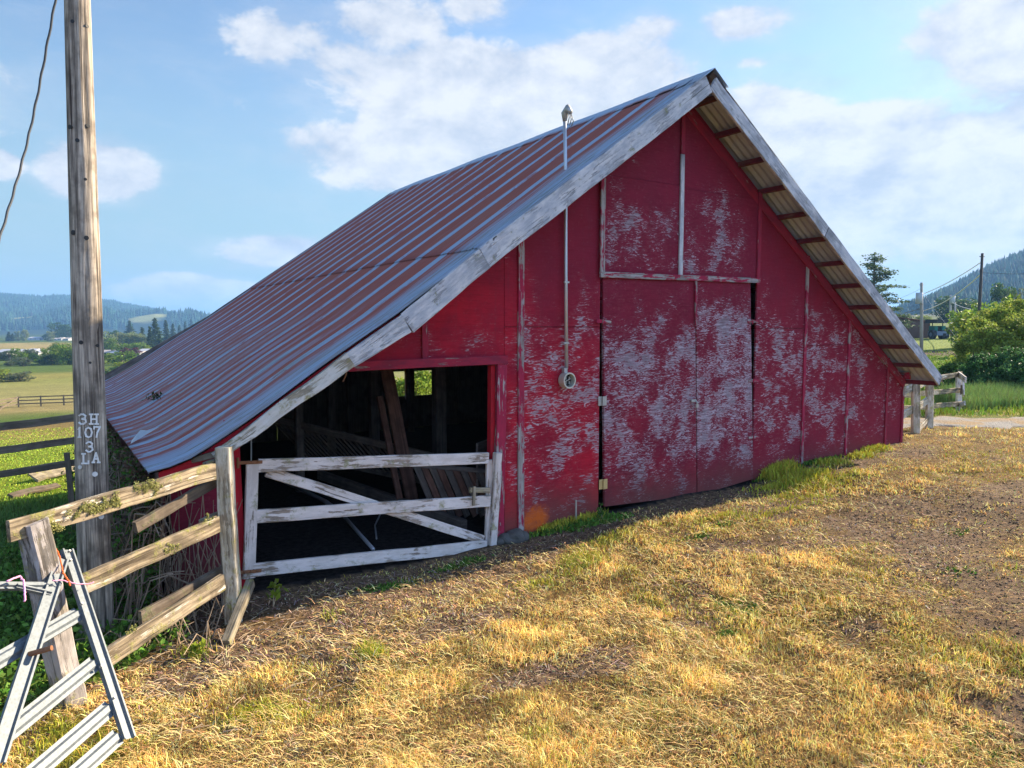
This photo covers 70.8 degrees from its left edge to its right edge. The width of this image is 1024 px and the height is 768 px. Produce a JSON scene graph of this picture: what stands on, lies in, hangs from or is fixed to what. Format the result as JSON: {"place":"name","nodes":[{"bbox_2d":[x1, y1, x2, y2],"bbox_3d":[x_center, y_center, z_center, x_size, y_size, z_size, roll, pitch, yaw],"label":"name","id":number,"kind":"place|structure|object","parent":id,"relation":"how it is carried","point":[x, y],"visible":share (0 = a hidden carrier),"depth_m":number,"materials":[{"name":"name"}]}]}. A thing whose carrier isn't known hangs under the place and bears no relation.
{"place":"outdoors","nodes":[
{"label":"outdoors","id":0,"kind":"place"},
{"bbox_2d":[0,495,157,700],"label":"shade grass","id":1,"kind":"structure","parent":0,"point":[34,502],"depth_m":8.99,"materials":[{"name":"plant"}]},
{"bbox_2d":[0,310,1023,767],"bbox_3d":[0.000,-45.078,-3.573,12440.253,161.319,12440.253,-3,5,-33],"label":"ground","id":2,"kind":"structure","parent":0,"point":[302,538],"depth_m":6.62,"materials":[{"name":"plant"}]},
{"bbox_2d":[0,369,11,381],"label":"broadleaf tree","id":3,"kind":"object","parent":2,"relation":"on","point":[5,371],"visible":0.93,"depth_m":147.15,"materials":[{"name":"green plant"}]},
{"bbox_2d":[3,360,15,365],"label":"broadleaf tree","id":4,"kind":"object","parent":2,"relation":"on","point":[8,363],"visible":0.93,"depth_m":225.77,"materials":[{"name":"green plant"}]},
{"bbox_2d":[0,350,20,360],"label":"broadleaf tree","id":5,"kind":"object","parent":2,"relation":"on","point":[6,353],"visible":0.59,"depth_m":255.36,"materials":[{"name":"green plant"}]},
{"bbox_2d":[13,331,20,340],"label":"broadleaf tree","id":6,"kind":"object","parent":2,"relation":"on","point":[17,337],"visible":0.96,"depth_m":698.82,"materials":[{"name":"green plant"}]},
{"bbox_2d":[0,371,35,381],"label":"broadleaf tree","id":7,"kind":"object","parent":2,"relation":"on","point":[17,378],"visible":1,"depth_m":147.74,"materials":[{"name":"green plant"}]},
{"bbox_2d":[9,348,33,364],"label":"broadleaf tree","id":8,"kind":"object","parent":2,"relation":"on","point":[22,354],"visible":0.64,"depth_m":231.56,"materials":[{"name":"green plant"}]},
{"bbox_2d":[12,357,32,365],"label":"broadleaf tree","id":9,"kind":"object","parent":2,"relation":"on","point":[24,363],"visible":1,"depth_m":222.55,"materials":[{"name":"green plant"}]},
{"bbox_2d":[20,329,29,340],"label":"broadleaf tree","id":10,"kind":"object","parent":2,"relation":"on","point":[24,332],"visible":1,"depth_m":698.98,"materials":[{"name":"green plant"}]},
{"bbox_2d":[23,349,38,356],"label":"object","id":11,"kind":"object","parent":2,"relation":"on","point":[32,351],"visible":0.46,"depth_m":272.10,"materials":[{"name":"white"}]},
{"bbox_2d":[7,483,60,497],"bbox_3d":[-9.631,2.143,14.549,0.183,0.121,1.077,1,5,15],"label":"scrap board","id":12,"kind":"object","parent":2,"relation":"on","point":[31,490],"visible":0.99,"depth_m":14.48,"materials":[{"name":"wood"}]},
{"bbox_2d":[30,353,40,361],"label":"broadleaf tree","id":13,"kind":"object","parent":2,"relation":"on","point":[35,356],"visible":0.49,"depth_m":249.89,"materials":[{"name":"green plant"}]},
{"bbox_2d":[0,395,72,409],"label":"paddock fence","id":14,"kind":"object","parent":2,"relation":"on","point":[40,399],"visible":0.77,"depth_m":86.08,"materials":[{"name":"wood"}]},
{"bbox_2d":[0,414,75,532],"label":"board fence","id":15,"kind":"object","parent":2,"relation":"on","point":[68,462],"visible":0.77,"depth_m":9.29,"materials":[{"name":"wood"}]},
{"bbox_2d":[0,427,77,633],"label":"pasture grass","id":16,"kind":"structure","parent":2,"relation":"on","point":[20,511],"depth_m":13.49,"materials":[{"name":"plant"}]},
{"bbox_2d":[33,356,47,364],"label":"broadleaf tree","id":17,"kind":"object","parent":2,"relation":"on","point":[38,361],"visible":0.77,"depth_m":233.39,"materials":[{"name":"green plant"}]},
{"bbox_2d":[37,347,57,362],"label":"broadleaf tree","id":18,"kind":"object","parent":2,"relation":"on","point":[45,352],"visible":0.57,"depth_m":236.15,"materials":[{"name":"green plant"}]},
{"bbox_2d":[40,353,60,364],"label":"broadleaf tree","id":19,"kind":"object","parent":2,"relation":"on","point":[49,361],"visible":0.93,"depth_m":232.40,"materials":[{"name":"green plant"}]},
{"bbox_2d":[45,331,55,340],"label":"broadleaf tree","id":20,"kind":"object","parent":2,"relation":"on","point":[50,335],"visible":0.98,"depth_m":675.12,"materials":[{"name":"green plant"}]},
{"bbox_2d":[27,466,74,481],"bbox_3d":[-11.120,2.143,17.497,0.295,0.221,1.357,1,5,7],"label":"scrap board","id":21,"kind":"object","parent":2,"relation":"on","point":[41,476],"visible":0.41,"depth_m":17.21,"materials":[{"name":"wood"}]},
{"bbox_2d":[46,342,67,348],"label":"broadleaf tree","id":22,"kind":"object","parent":2,"relation":"on","point":[54,344],"visible":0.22,"depth_m":294.84,"materials":[{"name":"green plant"}]},
{"bbox_2d":[46,322,69,337],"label":"broadleaf tree","id":23,"kind":"object","parent":2,"relation":"on","point":[57,331],"visible":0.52,"depth_m":749.52,"materials":[{"name":"green plant"}]},
{"bbox_2d":[54,343,71,364],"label":"broadleaf tree","id":24,"kind":"object","parent":2,"relation":"on","point":[62,354],"visible":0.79,"depth_m":231.47,"materials":[{"name":"green plant"}]},
{"bbox_2d":[60,324,71,337],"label":"broadleaf tree","id":25,"kind":"object","parent":2,"relation":"on","point":[66,328],"visible":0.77,"depth_m":735.52,"materials":[{"name":"green plant"}]},
{"bbox_2d":[64,350,71,364],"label":"broadleaf tree","id":26,"kind":"object","parent":2,"relation":"on","point":[69,352],"visible":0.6,"depth_m":231.90,"materials":[{"name":"green plant"}]},
{"bbox_2d":[64,0,114,644],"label":"utility pole","id":27,"kind":"object","parent":2,"relation":"on","point":[93,535],"visible":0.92,"depth_m":5.76,"materials":[{"name":"brown wood"}]},
{"bbox_2d":[0,0,56,240],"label":"overhead cable","id":28,"kind":"object","parent":27,"relation":"hanging from","point":[31,125],"visible":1,"depth_m":5.42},
{"bbox_2d":[0,530,191,716],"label":"undergrowth","id":29,"kind":"object","parent":2,"relation":"on","point":[6,634],"visible":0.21,"depth_m":5.89,"materials":[{"name":"green plant"}]},
{"bbox_2d":[0,292,209,330],"bbox_3d":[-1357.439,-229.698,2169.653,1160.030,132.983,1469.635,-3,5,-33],"label":"hill forest","id":30,"kind":"object","parent":2,"relation":"on","point":[54,308],"visible":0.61,"depth_m":1806.72,"materials":[{"name":"green plant"}]},
{"bbox_2d":[103,331,117,341],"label":"broadleaf tree","id":31,"kind":"object","parent":2,"relation":"on","point":[107,337],"visible":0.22,"depth_m":390.38,"materials":[{"name":"green plant"}]},
{"bbox_2d":[104,338,124,349],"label":"broadleaf tree","id":32,"kind":"object","parent":2,"relation":"on","point":[110,342],"visible":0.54,"depth_m":331.75,"materials":[{"name":"green plant"}]},
{"bbox_2d":[104,350,138,364],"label":"broadleaf tree","id":33,"kind":"object","parent":2,"relation":"on","point":[125,358],"visible":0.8,"depth_m":231.92,"materials":[{"name":"green plant"}]},
{"bbox_2d":[112,360,130,367],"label":"broadleaf tree","id":34,"kind":"object","parent":2,"relation":"on","point":[118,363],"visible":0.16,"depth_m":184.09,"materials":[{"name":"green plant"}]},
{"bbox_2d":[111,343,136,351],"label":"broadleaf tree","id":35,"kind":"object","parent":2,"relation":"on","point":[121,348],"visible":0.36,"depth_m":307.31,"materials":[{"name":"green plant"}]},
{"bbox_2d":[6,446,242,710],"bbox_3d":[-2.808,1.518,5.483,0.254,1.843,2.037,2,5,21],"label":"board fence","id":36,"kind":"object","parent":2,"relation":"on","point":[33,533],"visible":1,"depth_m":5.43,"materials":[{"name":"brown wood"}]},
{"bbox_2d":[0,548,135,767],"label":"metal gate","id":37,"kind":"structure","parent":36,"relation":"attached to","point":[16,719],"depth_m":4.30,"materials":[{"name":"metal"}]},
{"bbox_2d":[6,575,25,601],"bbox_3d":[-2.970,1.238,4.363,0.116,0.133,0.101,1,5,7],"label":"baling twine","id":38,"kind":"object","parent":37,"relation":"attached to","point":[24,588],"visible":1,"depth_m":4.37,"materials":[{"name":"plastic"}]},
{"bbox_2d":[57,550,70,585],"bbox_3d":[-2.948,1.201,4.716,0.206,0.212,0.030,4,6,38],"label":"baling twine","id":39,"kind":"object","parent":37,"relation":"hanging from","point":[62,570],"visible":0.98,"depth_m":4.70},
{"bbox_2d":[52,580,93,584],"bbox_3d":[-2.864,1.291,4.708,0.026,0.104,0.268,3,5,30],"label":"baling twine","id":40,"kind":"object","parent":37,"relation":"attached to","point":[73,582],"visible":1,"depth_m":4.70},
{"bbox_2d":[112,332,139,347],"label":"broadleaf tree","id":41,"kind":"object","parent":2,"relation":"on","point":[121,337],"visible":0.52,"depth_m":411.25,"materials":[{"name":"green plant"}]},
{"bbox_2d":[124,320,136,337],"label":"conifer tree","id":42,"kind":"object","parent":2,"relation":"on","point":[129,326],"visible":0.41,"depth_m":661.56,"materials":[{"name":"green plant"}]},
{"bbox_2d":[120,347,141,355],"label":"broadleaf tree","id":43,"kind":"object","parent":2,"relation":"on","point":[135,350],"visible":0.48,"depth_m":302.82,"materials":[{"name":"plant"}]},
{"bbox_2d":[126,333,146,347],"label":"broadleaf tree","id":44,"kind":"object","parent":2,"relation":"on","point":[141,337],"visible":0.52,"depth_m":412.00,"materials":[{"name":"green plant"}]},
{"bbox_2d":[130,342,148,351],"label":"broadleaf tree","id":45,"kind":"object","parent":2,"relation":"on","point":[137,345],"visible":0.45,"depth_m":347.56,"materials":[{"name":"green plant"}]},
{"bbox_2d":[55,419,242,633],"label":"bramble vines","id":46,"kind":"object","parent":2,"relation":"on","point":[126,468],"visible":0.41,"depth_m":6.41,"materials":[{"name":"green plant"}]},
{"bbox_2d":[38,569,261,661],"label":"dead canes","id":47,"kind":"object","parent":2,"relation":"on","point":[192,613],"visible":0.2,"depth_m":5.92,"materials":[{"name":"plant"}]},
{"bbox_2d":[146,326,154,347],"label":"conifer tree","id":48,"kind":"object","parent":2,"relation":"on","point":[149,340],"visible":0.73,"depth_m":365.88,"materials":[{"name":"green plant"}]},
{"bbox_2d":[146,318,163,345],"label":"conifer tree","id":49,"kind":"object","parent":2,"relation":"on","point":[156,331],"visible":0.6,"depth_m":413.24,"materials":[{"name":"green plant"}]},
{"bbox_2d":[162,320,170,340],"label":"conifer tree","id":50,"kind":"object","parent":2,"relation":"on","point":[166,335],"visible":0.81,"depth_m":570.11,"materials":[{"name":"green plant"}]},
{"bbox_2d":[170,323,175,336],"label":"conifer tree","id":51,"kind":"object","parent":2,"relation":"on","point":[172,330],"visible":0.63,"depth_m":641.04,"materials":[{"name":"green plant"}]},
{"bbox_2d":[184,638,206,657],"bbox_3d":[-2.506,2.095,5.686,0.160,0.171,0.130,0,5,2],"label":"leafy sprout","id":52,"kind":"object","parent":2,"relation":"on","point":[193,646],"visible":0.95,"depth_m":5.68,"materials":[{"name":"green plant"}]},
{"bbox_2d":[221,579,254,645],"bbox_3d":[-2.340,1.951,6.165,0.073,0.369,0.650,0,5,-1],"label":"wooden stake","id":53,"kind":"object","parent":2,"relation":"on","point":[232,627],"visible":0.95,"depth_m":6.11,"materials":[{"name":"wood"}]},
{"bbox_2d":[265,579,288,606],"bbox_3d":[-2.184,1.939,6.670,0.148,0.254,0.199,-7,8,-55],"label":"leafy sprout","id":54,"kind":"object","parent":2,"relation":"on","point":[275,592],"visible":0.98,"depth_m":6.66,"materials":[{"name":"green plant"}]},
{"bbox_2d":[126,592,516,742],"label":"cut stems","id":55,"kind":"object","parent":2,"relation":"on","point":[219,655],"visible":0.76,"depth_m":5.64,"materials":[{"name":"beige plant"}]},
{"bbox_2d":[285,483,374,550],"bbox_3d":[-2.624,1.662,9.984,0.361,0.192,4.185,-3,5,-33],"label":"metal pipe","id":56,"kind":"object","parent":2,"relation":"on","point":[348,521],"visible":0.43,"depth_m":10.09,"materials":[{"name":"metal"}]},
{"bbox_2d":[374,514,380,538],"bbox_3d":[-1.735,1.770,9.376,0.080,0.030,1.654,-1,5,-6],"label":"bent rod","id":57,"kind":"object","parent":2,"relation":"on","point":[375,526],"visible":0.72,"depth_m":9.11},
{"bbox_2d":[170,552,597,743],"bbox_3d":[-0.220,2.073,5.828,4.336,0.206,2.755,-3,5,-33],"label":"grass tuft","id":58,"kind":"object","parent":2,"relation":"on","point":[369,652],"visible":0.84,"depth_m":5.63,"materials":[{"name":"plant"}]},
{"bbox_2d":[376,396,402,500],"bbox_3d":[-1.707,0.989,10.140,0.094,1.604,0.660,-4,6,-39],"label":"leaning plank","id":59,"kind":"object","parent":2,"relation":"on","point":[389,445],"visible":0.76,"depth_m":10.16,"materials":[{"name":"wood"}]},
{"bbox_2d":[317,470,466,529],"bbox_3d":[-1.852,1.619,10.332,0.104,0.241,3.628,-4,6,-43],"label":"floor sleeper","id":60,"kind":"object","parent":2,"relation":"on","point":[371,492],"visible":0.69,"depth_m":10.40,"materials":[{"name":"wood"}]},
{"bbox_2d":[380,369,418,499],"bbox_3d":[-1.642,0.607,10.332,0.732,2.386,0.197,3,6,38],"label":"leaning plank","id":61,"kind":"object","parent":2,"relation":"on","point":[398,428],"visible":0.7,"depth_m":10.30,"materials":[{"name":"wood"}]},
{"bbox_2d":[395,371,431,395],"bbox_3d":[-3.187,0.805,24.323,2.941,2.879,5.615,1,5,14],"label":"hedgerow bush","id":62,"kind":"object","parent":2,"relation":"on","point":[423,382],"visible":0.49,"depth_m":23.28,"materials":[{"name":"green plant"}]},
{"bbox_2d":[413,465,484,517],"bbox_3d":[-0.621,1.406,9.539,1.358,0.766,0.156,0,5,-4],"label":"slat manger","id":63,"kind":"object","parent":2,"relation":"on","point":[458,480],"visible":0.53,"depth_m":9.49,"materials":[{"name":"brown wood"}]},
{"bbox_2d":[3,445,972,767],"bbox_3d":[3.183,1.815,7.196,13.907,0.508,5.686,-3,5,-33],"label":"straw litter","id":64,"kind":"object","parent":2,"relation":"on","point":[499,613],"visible":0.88,"depth_m":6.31,"materials":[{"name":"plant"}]},
{"bbox_2d":[497,538,504,544],"bbox_3d":[-0.143,1.869,8.538,0.136,0.094,0.127,-3,5,-33],"label":"foundation stone","id":65,"kind":"object","parent":2,"relation":"on","point":[500,541],"visible":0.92,"depth_m":8.48,"materials":[{"name":"stone"}]},
{"bbox_2d":[498,533,514,543],"bbox_3d":[-0.056,1.851,8.597,0.205,0.153,0.221,3,6,36],"label":"foundation stone","id":66,"kind":"object","parent":2,"relation":"on","point":[505,537],"visible":0.69,"depth_m":8.52,"materials":[{"name":"stone"}]},
{"bbox_2d":[506,528,524,542],"bbox_3d":[0.027,1.836,8.657,0.271,0.198,0.240,-1,5,-14],"label":"foundation stone","id":67,"kind":"object","parent":2,"relation":"on","point":[516,535],"visible":0.7,"depth_m":8.56,"materials":[{"name":"stone"}]},
{"bbox_2d":[18,438,1023,767],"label":"earth clods","id":68,"kind":"object","parent":2,"relation":"on","point":[292,598],"visible":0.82,"depth_m":6.59,"materials":[{"name":"soil"}]},
{"bbox_2d":[105,68,942,600],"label":"red barn","id":69,"kind":"structure","parent":2,"relation":"on","point":[665,292],"depth_m":9.84,"materials":[{"name":"paint"}]},
{"bbox_2d":[142,391,164,400],"bbox_3d":[-4.844,0.160,9.719,0.448,0.143,0.273,4,6,39],"label":"roof sprig","id":70,"kind":"object","parent":69,"relation":"attached to","point":[154,396],"visible":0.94,"depth_m":9.68,"materials":[{"name":"green plant"}]},
{"bbox_2d":[250,440,251,460],"bbox_3d":[-2.636,0.661,7.281,0.023,0.299,0.015,-3,5,-33],"label":"hanging chain","id":71,"kind":"object","parent":69,"relation":"hanging from","point":[250,450],"visible":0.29,"depth_m":7.28,"materials":[{"name":"metal"}]},
{"bbox_2d":[273,417,444,488],"bbox_3d":[-2.414,1.012,11.164,3.143,0.996,0.631,2,5,26],"label":"hay rack","id":72,"kind":"object","parent":69,"relation":"attached to","point":[340,435],"visible":0.56,"depth_m":11.15,"materials":[{"name":"wood"}]},
{"bbox_2d":[236,452,501,578],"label":"board gate","id":73,"kind":"structure","parent":69,"relation":"attached to","point":[355,505],"depth_m":7.56,"materials":[{"name":"white paint"}]},
{"bbox_2d":[596,278,698,506],"bbox_3d":[1.888,0.102,9.812,1.933,3.121,0.117,-3,5,-33],"label":"barn door","id":74,"kind":"structure","parent":69,"relation":"in","point":[648,401],"depth_m":9.81,"materials":[{"name":"red paint"}]},
{"bbox_2d":[695,281,759,491],"bbox_3d":[3.207,0.035,10.692,1.451,3.132,0.072,-3,5,-33],"label":"barn door","id":75,"kind":"structure","parent":69,"relation":"in","point":[724,438],"depth_m":10.63,"materials":[{"name":"red paint"}]},
{"bbox_2d":[523,531,528,540],"bbox_3d":[0.117,1.842,8.703,0.180,0.142,0.207,0,5,-5],"label":"foundation stone","id":76,"kind":"object","parent":2,"relation":"on","point":[526,534],"visible":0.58,"depth_m":8.65,"materials":[{"name":"stone"}]},
{"bbox_2d":[596,503,608,516],"bbox_3d":[1.141,1.637,9.276,0.152,0.226,0.185,3,5,31],"label":"leafy sprout","id":77,"kind":"object","parent":2,"relation":"on","point":[600,512],"visible":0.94,"depth_m":9.26,"materials":[{"name":"green plant"}]},
{"bbox_2d":[350,454,1023,767],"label":"ground weeds","id":78,"kind":"object","parent":2,"relation":"on","point":[615,517],"visible":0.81,"depth_m":7.90,"materials":[{"name":"green plant"}]},
{"bbox_2d":[533,443,896,533],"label":"grass","id":79,"kind":"structure","parent":2,"relation":"on","point":[786,472],"depth_m":10.92,"materials":[{"name":"plant"}]},
{"bbox_2d":[858,252,919,327],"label":"pine tree","id":80,"kind":"object","parent":2,"relation":"on","point":[878,277],"visible":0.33,"depth_m":116.25,"materials":[{"name":"green plant"}]},
{"bbox_2d":[898,317,929,337],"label":"brown shed","id":81,"kind":"structure","parent":2,"relation":"on","point":[914,332],"depth_m":118.57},
{"bbox_2d":[915,283,922,349],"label":"utility pole","id":82,"kind":"object","parent":2,"relation":"on","point":[919,298],"visible":0.9,"depth_m":83.25,"materials":[{"name":"wood"}]},
{"bbox_2d":[923,275,979,310],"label":"power line","id":83,"kind":"object","parent":82,"relation":"attached to","point":[955,294],"visible":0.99,"depth_m":75.08,"materials":[{"name":"metal"}]},
{"bbox_2d":[923,263,979,293],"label":"power line","id":84,"kind":"object","parent":82,"relation":"attached to","point":[953,279],"visible":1,"depth_m":76.21,"materials":[{"name":"metal"}]},
{"bbox_2d":[915,315,930,319],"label":"broadleaf tree","id":85,"kind":"object","parent":2,"relation":"on","point":[925,317],"visible":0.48,"depth_m":199.04,"materials":[{"name":"green plant"}]},
{"bbox_2d":[904,371,966,432],"bbox_3d":[9.775,0.353,17.205,1.182,1.413,6.795,4,6,40],"label":"corner fence","id":86,"kind":"object","parent":2,"relation":"on","point":[918,404],"visible":0.77,"depth_m":15.51,"materials":[{"name":"white paint"}]},
{"bbox_2d":[925,319,948,338],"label":"tractor","id":87,"kind":"object","parent":2,"relation":"on","point":[934,332],"visible":0.98,"depth_m":114.31,"materials":[{"name":"green paint"}]},
{"bbox_2d":[934,360,968,388],"bbox_3d":[16.027,-0.200,25.952,1.707,1.251,3.466,3,5,34],"label":"hedgerow bush","id":88,"kind":"object","parent":2,"relation":"on","point":[949,367],"visible":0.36,"depth_m":26.73,"materials":[{"name":"green plant"}]},
{"bbox_2d":[949,295,954,324],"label":"utility pole","id":89,"kind":"object","parent":2,"relation":"on","point":[952,300],"visible":0.69,"depth_m":149.76,"materials":[{"name":"wood"}]},
{"bbox_2d":[929,296,977,319],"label":"broadleaf tree","id":90,"kind":"object","parent":2,"relation":"on","point":[944,307],"visible":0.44,"depth_m":215.19,"materials":[{"name":"green plant"}]},
{"bbox_2d":[893,248,1023,314],"bbox_3d":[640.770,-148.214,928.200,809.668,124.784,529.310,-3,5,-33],"label":"ridge forest","id":91,"kind":"object","parent":2,"relation":"on","point":[1010,267],"visible":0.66,"depth_m":774.55,"materials":[{"name":"green plant"}]},
{"bbox_2d":[945,310,976,344],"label":"broadleaf tree","id":92,"kind":"object","parent":2,"relation":"on","point":[951,312],"visible":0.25,"depth_m":90.06,"materials":[{"name":"green plant"}]},
{"bbox_2d":[956,299,986,316],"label":"broadleaf tree","id":93,"kind":"object","parent":2,"relation":"on","point":[966,303],"visible":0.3,"depth_m":204.58,"materials":[{"name":"green plant"}]},
{"bbox_2d":[948,309,996,359],"bbox_3d":[31.609,-2.962,47.939,4.248,4.198,3.964,4,6,43],"label":"broadleaf tree","id":94,"kind":"object","parent":2,"relation":"on","point":[962,318],"visible":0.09,"depth_m":48.09,"materials":[{"name":"green plant"}]},
{"bbox_2d":[956,301,1003,343],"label":"broadleaf tree","id":95,"kind":"object","parent":2,"relation":"on","point":[982,306],"visible":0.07,"depth_m":75.37,"materials":[{"name":"green plant"}]},
{"bbox_2d":[977,253,984,316],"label":"utility pole","id":96,"kind":"object","parent":2,"relation":"on","point":[982,256],"visible":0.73,"depth_m":69.95,"materials":[{"name":"wood"}]},
{"bbox_2d":[945,294,1023,367],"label":"hedgerow bush","id":97,"kind":"object","parent":2,"relation":"on","point":[1007,331],"visible":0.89,"depth_m":27.87,"materials":[{"name":"green plant"}]},
{"bbox_2d":[952,344,1023,387],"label":"bramble bush","id":98,"kind":"object","parent":2,"relation":"on","point":[986,368],"visible":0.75,"depth_m":24.35,"materials":[{"name":"green plant"}]},
{"bbox_2d":[989,282,1020,307],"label":"broadleaf tree","id":99,"kind":"object","parent":2,"relation":"on","point":[1000,292],"visible":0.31,"depth_m":159.30,"materials":[{"name":"green plant"}]},
{"bbox_2d":[1001,293,1023,314],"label":"broadleaf tree","id":100,"kind":"object","parent":2,"relation":"on","point":[1010,296],"visible":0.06,"depth_m":60.17,"materials":[{"name":"green plant"}]},
{"bbox_2d":[1003,288,1023,302],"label":"broadleaf tree","id":101,"kind":"object","parent":2,"relation":"on","point":[1017,293],"visible":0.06,"depth_m":168.41,"materials":[{"name":"green plant"}]},
{"bbox_2d":[0,0,1023,313],"label":"sky","id":102,"kind":"structure","parent":0,"point":[233,137],"materials":[{"name":"blue"}]},
{"bbox_2d":[903,416,1023,428],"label":"gravel road","id":103,"kind":"structure","parent":0,"point":[1001,423],"depth_m":16.54,"materials":[{"name":"gravel"}]},
{"bbox_2d":[904,350,1023,415],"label":"meadow grass","id":104,"kind":"structure","parent":0,"point":[995,411],"depth_m":19.25,"materials":[{"name":"plant"}]},
{"bbox_2d":[934,379,1023,410],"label":"tall grass","id":105,"kind":"structure","parent":0,"point":[1003,395],"depth_m":20.66,"materials":[{"name":"plant"}]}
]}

